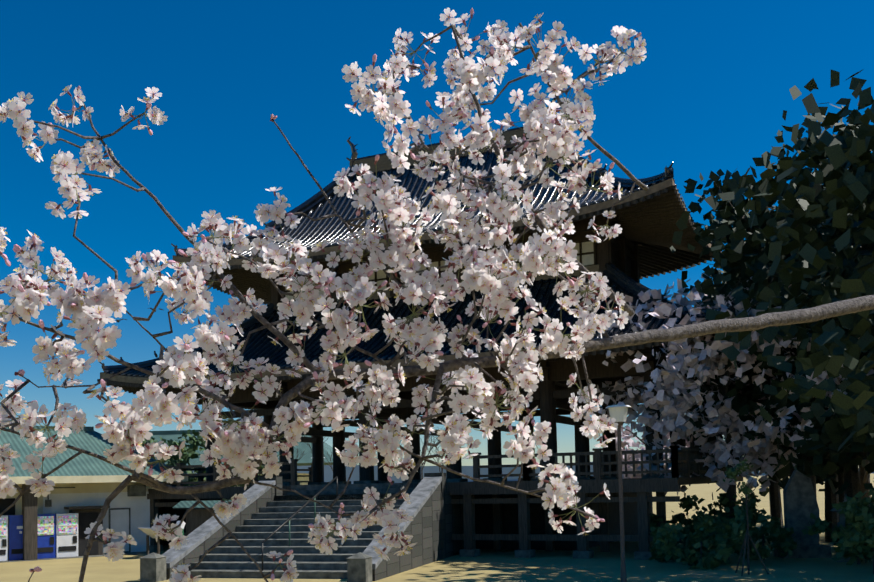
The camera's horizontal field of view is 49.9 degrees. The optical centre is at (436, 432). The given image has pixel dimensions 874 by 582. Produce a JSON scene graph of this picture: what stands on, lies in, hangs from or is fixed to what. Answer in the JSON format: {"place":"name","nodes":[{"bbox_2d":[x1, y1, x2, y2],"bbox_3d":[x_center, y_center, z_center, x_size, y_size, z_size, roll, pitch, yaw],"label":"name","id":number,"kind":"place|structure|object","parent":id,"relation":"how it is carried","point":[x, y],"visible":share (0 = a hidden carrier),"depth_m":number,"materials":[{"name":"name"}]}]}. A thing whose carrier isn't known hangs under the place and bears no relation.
{"place":"outdoors","nodes":[
{"label":"outdoors","id":0,"kind":"place"},
{"bbox_2d":[0,473,873,581],"bbox_3d":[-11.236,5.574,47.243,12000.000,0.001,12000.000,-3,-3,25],"label":"ground","id":1,"kind":"structure","parent":0,"point":[486,565],"depth_m":30.55,"materials":[{"name":"beige sand"}]},
{"bbox_2d":[0,513,77,560],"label":"vending machines","id":2,"kind":"object","parent":1,"relation":"on","point":[57,535],"visible":0.88,"depth_m":39.13,"materials":[{"name":"white paint"}]},
{"bbox_2d":[0,426,187,562],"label":"rest house","id":3,"kind":"structure","parent":1,"relation":"on","point":[85,486],"depth_m":40.76,"materials":[{"name":"beige paint"}]},
{"bbox_2d":[138,521,185,554],"bbox_3d":[-11.449,4.384,38.606,1.884,1.480,1.197,-3,-3,25],"label":"info sign","id":4,"kind":"object","parent":1,"relation":"on","point":[148,531],"visible":0.42,"depth_m":38.67,"materials":[{"name":"brown wood"}]},
{"bbox_2d":[173,500,231,535],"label":"building","id":5,"kind":"structure","parent":1,"relation":"on","point":[198,515],"depth_m":39.60,"materials":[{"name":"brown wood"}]},
{"bbox_2d":[135,429,279,486],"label":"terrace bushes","id":6,"kind":"object","parent":1,"relation":"on","point":[193,442],"visible":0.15,"depth_m":61.90,"materials":[{"name":"green plant"}]},
{"bbox_2d":[135,428,351,488],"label":"hall","id":7,"kind":"structure","parent":1,"relation":"on","point":[304,460],"depth_m":92.42,"materials":[{"name":"beige paint"}]},
{"bbox_2d":[140,473,463,581],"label":"stone stairs","id":8,"kind":"structure","parent":1,"relation":"on","point":[265,512],"depth_m":32.08,"materials":[{"name":"grey stone"}]},
{"bbox_2d":[261,476,337,570],"bbox_3d":[-4.633,2.990,32.554,0.064,2.978,6.505,-2,-3,15],"label":"stair handrail","id":9,"kind":"object","parent":8,"relation":"on","point":[293,515],"visible":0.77,"depth_m":32.02,"materials":[{"name":"metal"}]},
{"bbox_2d":[294,426,444,479],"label":"bare trees","id":10,"kind":"object","parent":1,"relation":"on","point":[302,454],"visible":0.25,"depth_m":76.75,"materials":[{"name":"plant"}]},
{"bbox_2d":[0,23,873,581],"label":"cherry","id":11,"kind":"object","parent":1,"relation":"on","point":[758,321],"depth_m":1.85,"materials":[{"name":"brown wood"}]},
{"bbox_2d":[0,8,646,581],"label":"cherry blossoms","id":12,"kind":"object","parent":11,"relation":"attached to","point":[488,272],"visible":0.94,"depth_m":1.75,"materials":[{"name":"white plant"}]},
{"bbox_2d":[147,446,743,559],"bbox_3d":[-8.812,3.687,49.868,46.100,3.940,17.230,-3,-3,25],"label":"temple veranda","id":13,"kind":"object","parent":1,"relation":"on","point":[497,518],"visible":0.33,"depth_m":35.69,"materials":[{"name":"brown wood"}]},
{"bbox_2d":[101,273,733,377],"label":"lower roof tiles","id":14,"kind":"object","parent":13,"relation":"on","point":[260,344],"visible":0.15,"depth_m":42.11,"materials":[{"name":"grey tile"}]},
{"bbox_2d":[173,144,711,258],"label":"temple upper roof tiles","id":15,"kind":"object","parent":14,"relation":"on","point":[308,233],"visible":0.23,"depth_m":46.05,"materials":[{"name":"grey tile"}]},
{"bbox_2d":[99,98,735,371],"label":"roof ridges","id":16,"kind":"object","parent":15,"relation":"on","point":[621,279],"visible":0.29,"depth_m":46.29,"materials":[{"name":"tile"}]},
{"bbox_2d":[270,212,642,309],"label":"upper storey wall","id":17,"kind":"structure","parent":14,"relation":"on","point":[620,252],"depth_m":44.24,"materials":[{"name":"brown wood"}]},
{"bbox_2d":[173,178,723,304],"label":"roof eaves","id":18,"kind":"object","parent":17,"relation":"on","point":[649,218],"visible":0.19,"depth_m":42.55,"materials":[{"name":"brown wood"}]},
{"bbox_2d":[202,344,709,485],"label":"temple timber frame","id":19,"kind":"object","parent":13,"relation":"on","point":[552,393],"visible":0.21,"depth_m":44.08,"materials":[{"name":"brown wood"}]},
{"bbox_2d":[97,315,755,409],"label":"lower eaves","id":20,"kind":"object","parent":19,"relation":"on","point":[133,385],"visible":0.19,"depth_m":41.26,"materials":[{"name":"brown wood"}]},
{"bbox_2d":[606,405,630,581],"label":"lamp post","id":21,"kind":"object","parent":1,"relation":"on","point":[618,413],"visible":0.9,"depth_m":25.70,"materials":[{"name":"dark brown painted metal"},{"name":"glass"}]},
{"bbox_2d":[597,419,689,478],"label":"background cherry tree","id":22,"kind":"object","parent":1,"relation":"on","point":[626,437],"visible":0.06,"depth_m":58.42,"materials":[{"name":"plant"}]},
{"bbox_2d":[583,269,873,518],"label":"cherry tree","id":23,"kind":"object","parent":1,"relation":"on","point":[673,383],"visible":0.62,"depth_m":34.73,"materials":[{"name":"plant"}]},
{"bbox_2d":[689,205,796,497],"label":"evergreen tree","id":24,"kind":"object","parent":1,"relation":"on","point":[764,493],"depth_m":51.75,"materials":[{"name":"green plant"}]},
{"bbox_2d":[723,458,768,575],"bbox_3d":[8.971,2.423,27.248,0.992,3.373,1.063,0,-3,-19],"label":"young staked tree","id":25,"kind":"object","parent":1,"relation":"on","point":[744,489],"visible":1,"depth_m":27.14,"materials":[{"name":"brown plant"}]},
{"bbox_2d":[689,287,815,527],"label":"evergreen tree","id":26,"kind":"object","parent":1,"relation":"on","point":[775,500],"depth_m":46.49,"materials":[{"name":"brown plant"}]},
{"bbox_2d":[648,481,873,573],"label":"shrubs","id":27,"kind":"object","parent":1,"relation":"on","point":[713,538],"visible":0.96,"depth_m":29.93,"materials":[{"name":"green plant"}]},
{"bbox_2d":[656,121,873,499],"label":"evergreen tree","id":28,"kind":"object","parent":1,"relation":"on","point":[723,233],"visible":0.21,"depth_m":36.20,"materials":[{"name":"green plant"}]},
{"bbox_2d":[670,96,873,498],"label":"evergreen tree","id":29,"kind":"object","parent":1,"relation":"on","point":[851,476],"visible":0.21,"depth_m":35.10,"materials":[{"name":"green plant"}]},
{"bbox_2d":[714,164,850,521],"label":"evergreen tree","id":30,"kind":"object","parent":1,"relation":"on","point":[841,482],"depth_m":42.51,"materials":[{"name":"green plant"}]},
{"bbox_2d":[699,185,871,541],"bbox_3d":[16.576,-3.216,39.836,10.944,15.634,10.312,-3,-3,25],"label":"evergreen tree","id":31,"kind":"object","parent":1,"relation":"on","point":[831,498],"visible":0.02,"depth_m":39.38,"materials":[{"name":"brown plant"}]},
{"bbox_2d":[705,69,873,460],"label":"evergreen tree","id":32,"kind":"object","parent":1,"relation":"on","point":[855,192],"visible":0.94,"depth_m":26.99,"materials":[{"name":"green plant"}]},
{"bbox_2d":[773,470,830,558],"bbox_3d":[12.619,2.805,32.622,1.600,3.000,1.100,-1,-3,2],"label":"stone monument","id":33,"kind":"object","parent":1,"relation":"on","point":[800,503],"visible":0.82,"depth_m":32.44,"materials":[{"name":"grey stone"}]},
{"bbox_2d":[731,150,873,464],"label":"evergreen tree","id":34,"kind":"object","parent":1,"relation":"on","point":[808,324],"visible":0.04,"depth_m":34.14,"materials":[{"name":"green plant"}]},
{"bbox_2d":[736,70,873,493],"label":"evergreen tree","id":35,"kind":"object","parent":1,"relation":"on","point":[834,429],"visible":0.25,"depth_m":32.08,"materials":[{"name":"green plant"}]},
{"bbox_2d":[767,104,873,456],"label":"evergreen tree","id":36,"kind":"object","parent":1,"relation":"on","point":[819,446],"visible":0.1,"depth_m":30.93,"materials":[{"name":"green plant"}]},
{"bbox_2d":[830,494,855,561],"bbox_3d":[13.356,3.083,30.577,1.000,2.200,1.000,-3,-3,25],"label":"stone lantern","id":37,"kind":"object","parent":1,"relation":"on","point":[842,519],"visible":0.29,"depth_m":30.43,"materials":[{"name":"grey stone"}]},
{"bbox_2d":[859,456,873,505],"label":"evergreen tree","id":38,"kind":"object","parent":1,"relation":"on","point":[864,476],"depth_m":49.24,"materials":[{"name":"green plant"}]},
{"bbox_2d":[0,0,873,466],"label":"sky","id":39,"kind":"structure","parent":0,"point":[710,92],"materials":[{"name":"blue"}]},
{"bbox_2d":[193,465,873,483],"bbox_3d":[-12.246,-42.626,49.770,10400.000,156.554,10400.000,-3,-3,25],"label":"distant hills","id":40,"kind":"structure","parent":0,"point":[328,473],"depth_m":5224.29,"materials":[{"name":"green plant"}]}
]}

